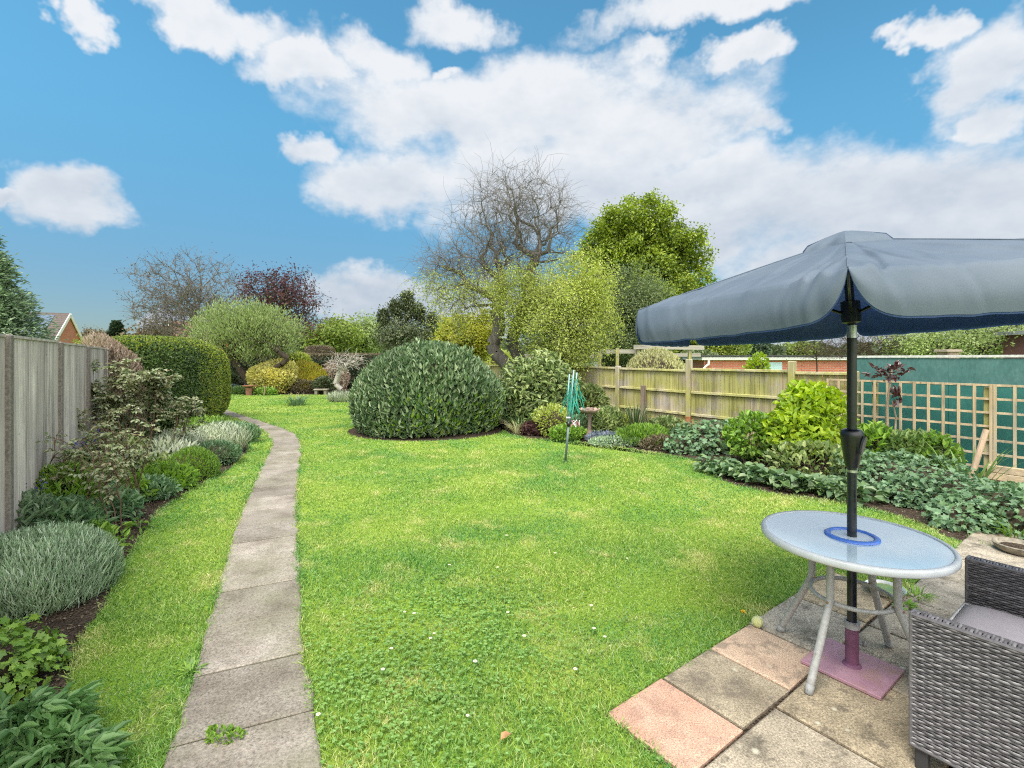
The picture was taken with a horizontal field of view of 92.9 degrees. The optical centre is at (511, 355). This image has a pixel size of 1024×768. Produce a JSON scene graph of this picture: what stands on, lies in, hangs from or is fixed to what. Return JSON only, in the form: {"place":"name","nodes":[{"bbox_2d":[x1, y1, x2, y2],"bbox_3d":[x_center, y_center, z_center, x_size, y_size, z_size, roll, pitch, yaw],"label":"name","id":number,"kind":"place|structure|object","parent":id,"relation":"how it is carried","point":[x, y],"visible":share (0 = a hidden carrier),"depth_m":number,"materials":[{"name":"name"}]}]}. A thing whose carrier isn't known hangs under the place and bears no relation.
{"place":"outdoors","nodes":[
{"label":"outdoors","id":0,"kind":"place"},
{"bbox_2d":[0,434,248,752],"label":"border soil","id":1,"kind":"structure","parent":0,"point":[75,619],"depth_m":3.15,"materials":[{"name":"soil"}]},
{"bbox_2d":[0,613,72,705],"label":"leafy perennial","id":2,"kind":"object","parent":1,"relation":"on","point":[19,668],"visible":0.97,"depth_m":2.50,"materials":[{"name":"green plant"}]},
{"bbox_2d":[15,487,62,530],"bbox_3d":[-4.259,1.407,4.151,0.747,0.578,0.798,0,0,44],"label":"grey mound","id":3,"kind":"object","parent":1,"relation":"on","point":[33,500],"visible":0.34,"depth_m":4.11,"materials":[{"name":"green plant"}]},
{"bbox_2d":[0,679,104,767],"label":"leafy perennial","id":4,"kind":"object","parent":1,"relation":"on","point":[19,722],"visible":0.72,"depth_m":2.06,"materials":[{"name":"green plant"}]},
{"bbox_2d":[0,520,127,626],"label":"lavender mound","id":5,"kind":"object","parent":1,"relation":"on","point":[49,567],"visible":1,"depth_m":3.28,"materials":[{"name":"green plant"}]},
{"bbox_2d":[33,431,101,494],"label":"rose bush","id":6,"kind":"object","parent":1,"relation":"on","point":[79,452],"visible":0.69,"depth_m":4.71,"materials":[{"name":"green plant"}]},
{"bbox_2d":[0,709,136,767],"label":"leafy perennial","id":7,"kind":"object","parent":1,"relation":"on","point":[87,744],"visible":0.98,"depth_m":1.95,"materials":[{"name":"green plant"}]},
{"bbox_2d":[22,492,119,531],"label":"leafy clump","id":8,"kind":"object","parent":1,"relation":"on","point":[77,508],"visible":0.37,"depth_m":4.24,"materials":[{"name":"green plant"}]},
{"bbox_2d":[36,459,113,503],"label":"leafy clump","id":9,"kind":"object","parent":1,"relation":"on","point":[55,486],"visible":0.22,"depth_m":4.65,"materials":[{"name":"green plant"}]},
{"bbox_2d":[68,438,134,535],"bbox_3d":[-3.779,1.241,4.501,0.498,0.976,0.713,0,0,-43],"label":"rose bush","id":10,"kind":"object","parent":1,"relation":"on","point":[108,497],"visible":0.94,"depth_m":4.46,"materials":[{"name":"green plant"}]},
{"bbox_2d":[76,404,130,448],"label":"rose bush","id":11,"kind":"object","parent":1,"relation":"on","point":[81,424],"visible":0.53,"depth_m":6.84,"materials":[{"name":"green plant"}]},
{"bbox_2d":[78,518,132,547],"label":"filler plant","id":12,"kind":"object","parent":1,"relation":"on","point":[107,525],"visible":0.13,"depth_m":4.26,"materials":[{"name":"green plant"}]},
{"bbox_2d":[75,404,151,464],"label":"rose bush","id":13,"kind":"object","parent":1,"relation":"on","point":[93,447],"visible":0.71,"depth_m":5.79,"materials":[{"name":"green plant"}]},
{"bbox_2d":[81,330,148,418],"bbox_3d":[-7.897,0.562,9.597,1.190,2.112,1.384,0,0,0],"label":"heather shrub","id":14,"kind":"object","parent":1,"relation":"on","point":[118,352],"visible":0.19,"depth_m":9.40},
{"bbox_2d":[80,417,164,510],"bbox_3d":[-4.187,1.188,5.277,0.772,1.033,0.359,0,0,-20],"label":"rose bush","id":15,"kind":"object","parent":1,"relation":"on","point":[135,453],"visible":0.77,"depth_m":5.26,"materials":[{"name":"green plant"}]},
{"bbox_2d":[101,481,148,523],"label":"filler plant","id":16,"kind":"object","parent":1,"relation":"on","point":[132,497],"visible":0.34,"depth_m":5.00,"materials":[{"name":"green plant"}]},
{"bbox_2d":[91,359,161,431],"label":"tall rose","id":17,"kind":"object","parent":1,"relation":"on","point":[96,410],"visible":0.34,"depth_m":7.57,"materials":[{"name":"green plant"}]},
{"bbox_2d":[91,354,183,438],"bbox_3d":[-5.613,0.855,7.372,1.109,1.752,0.899,0,0,16],"label":"tall rose","id":18,"kind":"object","parent":1,"relation":"on","point":[125,381],"visible":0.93,"depth_m":7.27,"materials":[{"name":"plant"}]},
{"bbox_2d":[129,473,182,502],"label":"leafy clump","id":19,"kind":"object","parent":1,"relation":"on","point":[169,488],"visible":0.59,"depth_m":5.71,"materials":[{"name":"green plant"}]},
{"bbox_2d":[97,334,222,435],"bbox_3d":[-7.911,0.620,10.877,2.106,2.164,2.471,0,0,0],"label":"clipped hedge","id":20,"kind":"object","parent":1,"relation":"on","point":[195,363],"visible":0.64,"depth_m":10.41,"materials":[{"name":"green plant"}]},
{"bbox_2d":[132,458,201,492],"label":"leafy clump","id":21,"kind":"object","parent":1,"relation":"on","point":[184,475],"visible":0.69,"depth_m":6.14,"materials":[{"name":"green plant"}]},
{"bbox_2d":[144,433,199,456],"bbox_3d":[-5.209,1.435,7.398,0.998,0.522,0.861,0,0,0],"label":"silver mound","id":22,"kind":"object","parent":1,"relation":"on","point":[164,443],"visible":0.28,"depth_m":7.28,"materials":[{"name":"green plant"}]},
{"bbox_2d":[150,395,208,454],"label":"tall rose","id":23,"kind":"object","parent":1,"relation":"on","point":[181,422],"visible":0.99,"depth_m":7.41,"materials":[{"name":"plant"}]},
{"bbox_2d":[163,444,221,480],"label":"green dome","id":24,"kind":"structure","parent":1,"relation":"on","point":[207,464],"depth_m":6.66,"materials":[{"name":"green plant"}]},
{"bbox_2d":[194,439,242,465],"bbox_3d":[-4.662,1.494,7.641,0.892,0.403,0.713,0,0,0],"label":"leafy mound","id":25,"kind":"object","parent":1,"relation":"on","point":[225,450],"visible":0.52,"depth_m":7.56,"materials":[{"name":"green plant"}]},
{"bbox_2d":[186,420,253,449],"bbox_3d":[-5.135,1.407,8.516,1.090,0.579,0.915,0,0,0],"label":"silver mound","id":26,"kind":"object","parent":1,"relation":"on","point":[235,433],"visible":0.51,"depth_m":8.42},
{"bbox_2d":[211,344,231,415],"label":"clipped hedge","id":27,"kind":"object","parent":1,"relation":"on","point":[226,385],"visible":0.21,"depth_m":13.28,"materials":[{"name":"green plant"}]},
{"bbox_2d":[164,410,321,767],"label":"path","id":28,"kind":"structure","parent":0,"point":[251,679],"depth_m":2.75,"materials":[{"name":"concrete"}]},
{"bbox_2d":[203,723,246,746],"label":"path weed","id":29,"kind":"object","parent":28,"relation":"on","point":[231,728],"visible":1,"depth_m":2.14,"materials":[{"name":"green plant"}]},
{"bbox_2d":[245,388,350,394],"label":"border soil","id":30,"kind":"structure","parent":0,"point":[347,390],"depth_m":21.77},
{"bbox_2d":[178,293,311,391],"bbox_3d":[-11.992,-0.618,21.986,5.329,4.665,5.130,0,0,-31],"label":"apple tree","id":31,"kind":"object","parent":30,"relation":"on","point":[244,328],"visible":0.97,"depth_m":21.30,"materials":[{"name":"green plant"}]},
{"bbox_2d":[245,358,298,393],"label":"gold shrub","id":32,"kind":"object","parent":30,"relation":"on","point":[267,374],"visible":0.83,"depth_m":21.33,"materials":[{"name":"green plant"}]},
{"bbox_2d":[226,352,382,388],"bbox_3d":[-10.366,0.789,25.497,12.075,1.924,1.841,0,0,0],"label":"back hedge","id":33,"kind":"object","parent":30,"relation":"on","point":[321,358],"visible":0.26,"depth_m":24.76,"materials":[{"name":"green plant"}]},
{"bbox_2d":[294,359,327,391],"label":"forsythia shrub","id":34,"kind":"object","parent":30,"relation":"on","point":[309,370],"visible":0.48,"depth_m":22.34,"materials":[{"name":"yellow plant"}]},
{"bbox_2d":[348,425,502,440],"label":"border soil","id":35,"kind":"structure","parent":0,"point":[354,431],"depth_m":10.21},
{"bbox_2d":[347,337,513,438],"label":"laurel dome","id":36,"kind":"structure","parent":35,"relation":"on","point":[433,388],"depth_m":10.14,"materials":[{"name":"green plant"}]},
{"bbox_2d":[0,0,1023,346],"label":"sky","id":37,"kind":"structure","parent":0,"point":[318,134],"materials":[{"name":"blue"}]},
{"bbox_2d":[54,394,994,767],"bbox_3d":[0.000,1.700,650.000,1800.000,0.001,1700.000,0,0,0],"label":"ground","id":38,"kind":"structure","parent":0,"point":[478,607],"depth_m":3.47,"materials":[{"name":"plant"}]},
{"bbox_2d":[0,227,66,340],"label":"conifer tree","id":39,"kind":"object","parent":38,"relation":"on","point":[15,310],"visible":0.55,"depth_m":13.22,"materials":[{"name":"green plant"}]},
{"bbox_2d":[5,312,82,343],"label":"brick house","id":40,"kind":"structure","parent":38,"relation":"on","point":[69,330],"depth_m":34.48,"materials":[{"name":"brick"}]},
{"bbox_2d":[0,333,109,533],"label":"panel fence","id":41,"kind":"object","parent":38,"relation":"on","point":[45,385],"visible":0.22,"depth_m":4.51,"materials":[{"name":"wood"}]},
{"bbox_2d":[113,242,258,339],"bbox_3d":[-26.485,-3.793,40.149,10.191,10.995,10.204,0,0,0],"label":"bare tree","id":42,"kind":"object","parent":38,"relation":"on","point":[183,296],"visible":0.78,"depth_m":38.76,"materials":[{"name":"grey plant"}]},
{"bbox_2d":[214,257,337,352],"bbox_3d":[-17.892,-3.091,37.990,8.011,9.589,8.189,0,0,0],"label":"purple tree","id":43,"kind":"object","parent":38,"relation":"on","point":[283,290],"visible":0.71,"depth_m":37.22,"materials":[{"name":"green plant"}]},
{"bbox_2d":[297,311,371,352],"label":"background tree","id":44,"kind":"object","parent":38,"relation":"on","point":[335,333],"visible":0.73,"depth_m":47.03,"materials":[{"name":"green plant"}]},
{"bbox_2d":[320,350,365,390],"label":"twisted bare tree","id":45,"kind":"object","parent":38,"relation":"on","point":[337,385],"visible":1,"depth_m":17.93,"materials":[{"name":"grey plant"}]},
{"bbox_2d":[346,308,388,352],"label":"background tree","id":46,"kind":"object","parent":38,"relation":"on","point":[367,324],"visible":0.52,"depth_m":51.04,"materials":[{"name":"green plant"}]},
{"bbox_2d":[371,285,439,350],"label":"dark evergreen","id":47,"kind":"object","parent":38,"relation":"on","point":[409,308],"visible":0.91,"depth_m":21.76,"materials":[{"name":"green plant"}]},
{"bbox_2d":[428,302,506,363],"bbox_3d":[-1.683,-0.173,17.453,3.068,3.752,2.370,0,0,0],"label":"golden shrub tree","id":48,"kind":"object","parent":38,"relation":"on","point":[479,341],"visible":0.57,"depth_m":17.04,"materials":[{"name":"yellow plant"}]},
{"bbox_2d":[300,531,660,767],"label":"clover","id":49,"kind":"object","parent":38,"relation":"on","point":[419,696],"visible":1,"depth_m":2.57,"materials":[{"name":"green plant"}]},
{"bbox_2d":[561,370,584,462],"bbox_3d":[0.970,0.965,7.741,0.350,1.473,0.358,0,0,-27],"label":"rotary airer","id":50,"kind":"object","parent":38,"relation":"on","point":[572,398],"visible":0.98,"depth_m":7.75,"materials":[{"name":"green plastic"}]},
{"bbox_2d":[230,337,998,358],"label":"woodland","id":51,"kind":"object","parent":38,"relation":"on","point":[779,350],"visible":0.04,"depth_m":84.62,"materials":[{"name":"plant"}]},
{"bbox_2d":[581,255,679,366],"bbox_3d":[4.734,-1.082,18.986,4.368,5.569,3.780,0,0,-32],"label":"grey green tree","id":52,"kind":"object","parent":38,"relation":"on","point":[638,297],"visible":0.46,"depth_m":18.36,"materials":[{"name":"green plant"}]},
{"bbox_2d":[571,187,719,319],"bbox_3d":[8.170,-4.143,29.948,9.695,11.696,7.542,0,0,0],"label":"oak tree","id":53,"kind":"object","parent":38,"relation":"on","point":[634,234],"visible":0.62,"depth_m":28.59,"materials":[{"name":"green plant"}]},
{"bbox_2d":[598,345,703,366],"bbox_3d":[4.443,0.675,16.550,4.422,2.050,1.360,0,0,0],"label":"garden pergola","id":54,"kind":"object","parent":38,"relation":"on","point":[637,348],"visible":0.45,"depth_m":15.95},
{"bbox_2d":[626,346,684,369],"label":"cream shrub","id":55,"kind":"object","parent":38,"relation":"on","point":[652,360],"visible":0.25,"depth_m":12.93,"materials":[{"name":"yellow plant"}]},
{"bbox_2d":[485,359,858,452],"bbox_3d":[0.021,0.890,15.774,0.121,1.620,19.212,0,0,-36],"label":"timber fence","id":56,"kind":"object","parent":38,"relation":"on","point":[688,393],"visible":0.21,"depth_m":10.42,"materials":[{"name":"wood"}]},
{"bbox_2d":[676,355,866,394],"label":"brick garage","id":57,"kind":"structure","parent":38,"relation":"on","point":[778,362],"depth_m":20.00,"materials":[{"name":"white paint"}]},
{"bbox_2d":[606,580,952,767],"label":"patio bedding","id":58,"kind":"object","parent":38,"relation":"on","point":[753,724],"visible":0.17,"depth_m":2.28,"materials":[{"name":"soil"}]},
{"bbox_2d":[786,339,846,371],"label":"bare shrub","id":59,"kind":"object","parent":38,"relation":"on","point":[815,350],"visible":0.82,"depth_m":17.94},
{"bbox_2d":[817,334,925,367],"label":"bare shrub","id":60,"kind":"object","parent":38,"relation":"on","point":[863,343],"visible":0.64,"depth_m":13.30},
{"bbox_2d":[862,324,1023,357],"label":"hedgerow tree","id":61,"kind":"object","parent":38,"relation":"on","point":[991,341],"visible":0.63,"depth_m":12.62,"materials":[{"name":"green plant"}]},
{"bbox_2d":[995,331,1023,357],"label":"maroon shed","id":62,"kind":"structure","parent":38,"relation":"on","point":[1018,347],"depth_m":11.73,"materials":[{"name":"brown wood"}]},
{"bbox_2d":[498,419,1016,540],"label":"border soil","id":63,"kind":"structure","parent":0,"point":[912,513],"depth_m":6.12,"materials":[{"name":"soil"}]},
{"bbox_2d":[396,137,598,388],"bbox_3d":[-0.470,-2.335,14.346,6.212,8.154,4.559,0,0,0],"label":"old gnarled tree","id":64,"kind":"object","parent":63,"relation":"on","point":[498,358],"visible":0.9,"depth_m":14.25,"materials":[{"name":"grey plant"}]},
{"bbox_2d":[0,432,1010,746],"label":"bark mulch","id":65,"kind":"object","parent":63,"relation":"on","point":[208,478],"visible":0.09,"depth_m":3.36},
{"bbox_2d":[498,348,589,426],"bbox_3d":[0.772,0.768,11.760,2.288,1.885,1.818,0,0,0],"label":"broadleaf shrub","id":66,"kind":"object","parent":63,"relation":"on","point":[540,384],"visible":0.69,"depth_m":11.27,"materials":[{"name":"green plant"}]},
{"bbox_2d":[531,402,568,436],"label":"euonymus shrub","id":67,"kind":"object","parent":63,"relation":"on","point":[550,417],"visible":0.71,"depth_m":10.16,"materials":[{"name":"yellow plant"}]},
{"bbox_2d":[474,236,632,379],"bbox_3d":[1.096,-0.783,13.366,4.524,4.968,3.836,0,0,0],"label":"yellow green tree","id":68,"kind":"object","parent":63,"relation":"on","point":[563,308],"visible":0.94,"depth_m":12.95,"materials":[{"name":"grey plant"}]},
{"bbox_2d":[548,423,586,441],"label":"border plant","id":69,"kind":"object","parent":63,"relation":"on","point":[578,433],"visible":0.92,"depth_m":9.63,"materials":[{"name":"green plant"}]},
{"bbox_2d":[574,381,611,425],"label":"broadleaf shrub","id":70,"kind":"object","parent":63,"relation":"on","point":[595,393],"visible":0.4,"depth_m":11.16,"materials":[{"name":"green plant"}]},
{"bbox_2d":[582,404,624,435],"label":"border plant","id":71,"kind":"object","parent":63,"relation":"on","point":[600,415],"visible":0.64,"depth_m":10.00,"materials":[{"name":"green plant"}]},
{"bbox_2d":[611,400,652,437],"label":"tall border plant","id":72,"kind":"object","parent":63,"relation":"on","point":[635,418],"visible":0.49,"depth_m":9.94,"materials":[{"name":"green plant"}]},
{"bbox_2d":[614,422,669,446],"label":"border plant","id":73,"kind":"object","parent":63,"relation":"on","point":[628,431],"visible":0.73,"depth_m":9.11,"materials":[{"name":"green plant"}]},
{"bbox_2d":[662,427,701,455],"bbox_3d":[3.026,1.475,8.540,0.821,0.471,0.640,0,0,0],"label":"geranium mound","id":74,"kind":"object","parent":63,"relation":"on","point":[683,449],"visible":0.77,"depth_m":8.40,"materials":[{"name":"green plant"}]},
{"bbox_2d":[668,418,745,455],"bbox_3d":[3.471,1.412,8.676,1.401,0.596,1.093,0,0,0],"label":"geranium mound","id":75,"kind":"object","parent":63,"relation":"on","point":[712,440],"visible":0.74,"depth_m":8.40,"materials":[{"name":"green plant"}]},
{"bbox_2d":[721,409,785,466],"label":"sprawling shrub","id":76,"kind":"object","parent":63,"relation":"on","point":[745,424],"visible":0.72,"depth_m":7.57,"materials":[{"name":"green plant"}]},
{"bbox_2d":[733,463,790,488],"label":"broadleaf groundcover","id":77,"kind":"object","parent":63,"relation":"on","point":[746,476],"visible":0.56,"depth_m":6.44,"materials":[{"name":"green plant"}]},
{"bbox_2d":[750,466,809,492],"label":"broadleaf groundcover","id":78,"kind":"object","parent":63,"relation":"on","point":[775,485],"visible":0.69,"depth_m":6.17,"materials":[{"name":"green plant"}]},
{"bbox_2d":[753,438,845,475],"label":"sprawling shrub","id":79,"kind":"object","parent":63,"relation":"on","point":[798,445],"visible":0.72,"depth_m":6.73,"materials":[{"name":"green plant"}]},
{"bbox_2d":[774,471,833,497],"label":"broadleaf groundcover","id":80,"kind":"object","parent":63,"relation":"on","point":[818,486],"visible":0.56,"depth_m":6.02,"materials":[{"name":"green plant"}]},
{"bbox_2d":[760,379,859,470],"bbox_3d":[4.454,1.032,7.345,1.473,1.352,1.169,0,0,0],"label":"hydrangea shrub","id":81,"kind":"object","parent":63,"relation":"on","point":[813,411],"visible":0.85,"depth_m":7.16,"materials":[{"name":"green plant"}]},
{"bbox_2d":[793,473,860,500],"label":"broadleaf groundcover","id":82,"kind":"object","parent":63,"relation":"on","point":[838,479],"visible":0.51,"depth_m":5.92,"materials":[{"name":"green plant"}]},
{"bbox_2d":[818,476,888,506],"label":"broadleaf groundcover","id":83,"kind":"object","parent":63,"relation":"on","point":[866,488],"visible":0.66,"depth_m":5.67,"materials":[{"name":"green plant"}]},
{"bbox_2d":[826,448,894,486],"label":"aquilegia plant","id":84,"kind":"object","parent":63,"relation":"on","point":[844,473],"visible":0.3,"depth_m":6.46,"materials":[{"name":"green plant"}]},
{"bbox_2d":[857,420,904,460],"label":"tall perennial","id":85,"kind":"object","parent":63,"relation":"on","point":[874,431],"visible":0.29,"depth_m":7.03,"materials":[{"name":"green plant"}]},
{"bbox_2d":[859,359,915,431],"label":"standard rose","id":86,"kind":"object","parent":63,"relation":"on","point":[894,390],"visible":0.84,"depth_m":7.33,"materials":[{"name":"brown plant"}]},
{"bbox_2d":[857,448,926,485],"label":"aquilegia plant","id":87,"kind":"object","parent":63,"relation":"on","point":[878,472],"visible":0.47,"depth_m":6.17,"materials":[{"name":"green plant"}]},
{"bbox_2d":[872,473,935,509],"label":"aquilegia plant","id":88,"kind":"object","parent":63,"relation":"on","point":[898,496],"visible":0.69,"depth_m":5.50,"materials":[{"name":"green plant"}]},
{"bbox_2d":[826,379,992,476],"bbox_3d":[6.048,1.048,7.560,0.119,1.305,2.060,0,0,-36],"label":"trellis panel","id":89,"kind":"object","parent":63,"relation":"on","point":[987,399],"visible":0.52,"depth_m":7.11,"materials":[{"name":"wood"}]},
{"bbox_2d":[873,427,951,467],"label":"tall perennial","id":90,"kind":"object","parent":63,"relation":"on","point":[908,437],"visible":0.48,"depth_m":6.76,"materials":[{"name":"green plant"}]},
{"bbox_2d":[881,453,982,485],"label":"aquilegia plant","id":91,"kind":"object","parent":63,"relation":"on","point":[924,471],"visible":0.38,"depth_m":5.79,"materials":[{"name":"green plant"}]},
{"bbox_2d":[913,428,967,470],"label":"tall perennial","id":92,"kind":"object","parent":63,"relation":"on","point":[947,442],"visible":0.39,"depth_m":6.59,"materials":[{"name":"green plant"}]},
{"bbox_2d":[903,469,1009,512],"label":"aquilegia plant","id":93,"kind":"object","parent":63,"relation":"on","point":[941,486],"visible":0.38,"depth_m":5.30,"materials":[{"name":"green plant"}]},
{"bbox_2d":[921,492,1012,533],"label":"aquilegia plant","id":94,"kind":"object","parent":63,"relation":"on","point":[958,514],"visible":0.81,"depth_m":4.75,"materials":[{"name":"green plant"}]},
{"bbox_2d":[924,440,1017,481],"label":"iris clump","id":95,"kind":"object","parent":63,"relation":"on","point":[990,470],"visible":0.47,"depth_m":5.94,"materials":[{"name":"green plant"}]},
{"bbox_2d":[936,478,1023,534],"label":"aquilegia plant","id":96,"kind":"object","parent":63,"relation":"on","point":[1019,485],"visible":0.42,"depth_m":4.89,"materials":[{"name":"green plant"}]},
{"bbox_2d":[970,487,1023,539],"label":"aquilegia plant","id":97,"kind":"object","parent":63,"relation":"on","point":[1016,520],"visible":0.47,"depth_m":4.62,"materials":[{"name":"green plant"}]},
{"bbox_2d":[987,464,1023,482],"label":"timber edging","id":98,"kind":"object","parent":63,"relation":"on","point":[1016,475],"visible":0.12,"depth_m":6.52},
{"bbox_2d":[993,384,1023,467],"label":"trellis panel","id":99,"kind":"object","parent":63,"relation":"on","point":[1015,414],"visible":0.82,"depth_m":6.58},
{"bbox_2d":[607,531,1023,767],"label":"patio","id":100,"kind":"structure","parent":0,"point":[746,676],"depth_m":2.37,"materials":[{"name":"stone"}]},
{"bbox_2d":[801,618,904,700],"bbox_3d":[1.826,1.552,2.617,0.355,0.253,0.365,0,0,-36],"label":"parasol stand","id":101,"kind":"object","parent":100,"relation":"on","point":[849,663],"visible":0.94,"depth_m":2.59,"materials":[{"name":"pink paint"}]},
{"bbox_2d":[635,230,1023,622],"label":"parasol","id":102,"kind":"object","parent":101,"relation":"on","point":[851,284],"visible":1,"depth_m":2.10,"materials":[{"name":"fabric"}]},
{"bbox_2d":[761,510,961,695],"bbox_3d":[1.826,1.325,2.617,0.872,0.730,0.872,0,0,0],"label":"patio table","id":103,"kind":"object","parent":100,"relation":"on","point":[897,553],"visible":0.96,"depth_m":2.50,"materials":[{"name":"white glass"}]},
{"bbox_2d":[908,555,1023,767],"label":"rattan armchair","id":104,"kind":"object","parent":100,"relation":"on","point":[966,695],"visible":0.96,"depth_m":1.88,"materials":[{"name":"wicker"}]},
{"bbox_2d":[949,602,1023,643],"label":"seat cushion","id":105,"kind":"object","parent":104,"relation":"on","point":[999,623],"visible":0.24,"depth_m":2.28,"materials":[{"name":"fabric"}]},
{"bbox_2d":[991,537,1023,556],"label":"stone bowl","id":106,"kind":"object","parent":100,"relation":"on","point":[1013,546],"visible":1,"depth_m":4.20,"materials":[{"name":"stone"}]},
{"bbox_2d":[857,355,1023,472],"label":"green board wall","id":107,"kind":"structure","parent":0,"point":[947,369],"depth_m":7.25,"materials":[{"name":"wood"}]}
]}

